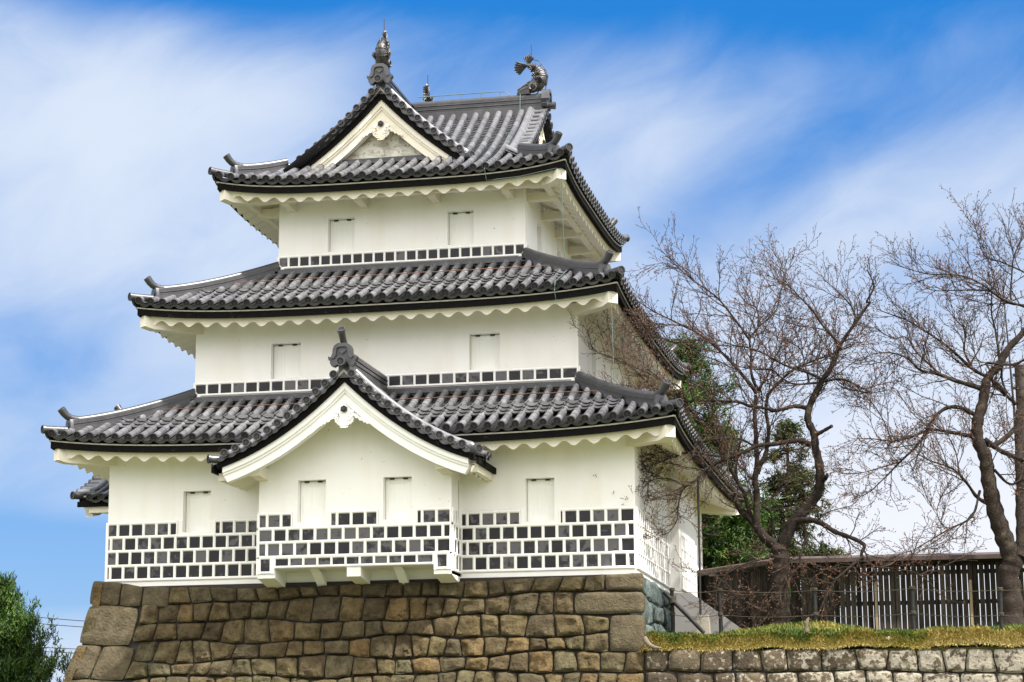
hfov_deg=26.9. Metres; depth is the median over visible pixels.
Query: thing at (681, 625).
stair cheek
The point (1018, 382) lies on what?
utility pole
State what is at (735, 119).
sky
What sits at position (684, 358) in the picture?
pine tree
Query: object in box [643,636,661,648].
root
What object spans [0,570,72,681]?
pine tree
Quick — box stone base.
[63,573,670,681]
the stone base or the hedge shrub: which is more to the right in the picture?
the hedge shrub
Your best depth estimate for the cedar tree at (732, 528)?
60.50 m
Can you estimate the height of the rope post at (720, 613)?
1.081 m
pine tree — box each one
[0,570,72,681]
[649,329,766,563]
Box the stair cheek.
[674,593,740,633]
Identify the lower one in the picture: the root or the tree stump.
the root
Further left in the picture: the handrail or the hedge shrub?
the handrail
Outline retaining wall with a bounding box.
[635,648,1023,681]
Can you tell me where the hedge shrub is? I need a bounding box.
[795,541,872,620]
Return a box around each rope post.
[717,588,722,632]
[812,588,817,622]
[909,586,915,629]
[997,587,1003,627]
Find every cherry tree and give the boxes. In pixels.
[567,206,991,649]
[801,183,1023,646]
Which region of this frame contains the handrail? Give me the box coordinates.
[662,588,705,633]
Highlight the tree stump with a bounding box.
[804,617,808,630]
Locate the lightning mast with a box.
[696,479,710,633]
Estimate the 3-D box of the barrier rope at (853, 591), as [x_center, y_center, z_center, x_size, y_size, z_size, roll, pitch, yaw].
[8.847,5.293,45.653,10.946,0.229,0.013,-3,-12,12]
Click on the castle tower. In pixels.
(389, 349)
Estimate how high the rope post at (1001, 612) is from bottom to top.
0.953 m
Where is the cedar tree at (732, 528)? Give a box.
[701,471,801,614]
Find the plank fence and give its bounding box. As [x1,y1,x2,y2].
[697,552,1023,650]
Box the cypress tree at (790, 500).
[749,416,850,621]
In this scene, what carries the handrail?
on the grass bank
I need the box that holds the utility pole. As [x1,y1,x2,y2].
[1001,277,1023,453]
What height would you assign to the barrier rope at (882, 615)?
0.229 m
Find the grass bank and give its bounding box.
[644,623,1023,655]
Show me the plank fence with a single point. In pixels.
(895, 600)
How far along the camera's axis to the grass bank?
44.35 m
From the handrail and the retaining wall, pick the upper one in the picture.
the handrail
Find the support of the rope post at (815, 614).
on the grass bank
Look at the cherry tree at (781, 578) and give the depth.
48.48 m
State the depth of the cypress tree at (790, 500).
62.47 m
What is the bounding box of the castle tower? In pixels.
[41,19,749,596]
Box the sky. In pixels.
[0,0,1023,681]
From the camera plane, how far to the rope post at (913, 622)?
45.65 m
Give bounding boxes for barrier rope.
[673,588,1019,592]
[676,613,1023,617]
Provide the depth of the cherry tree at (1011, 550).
48.53 m

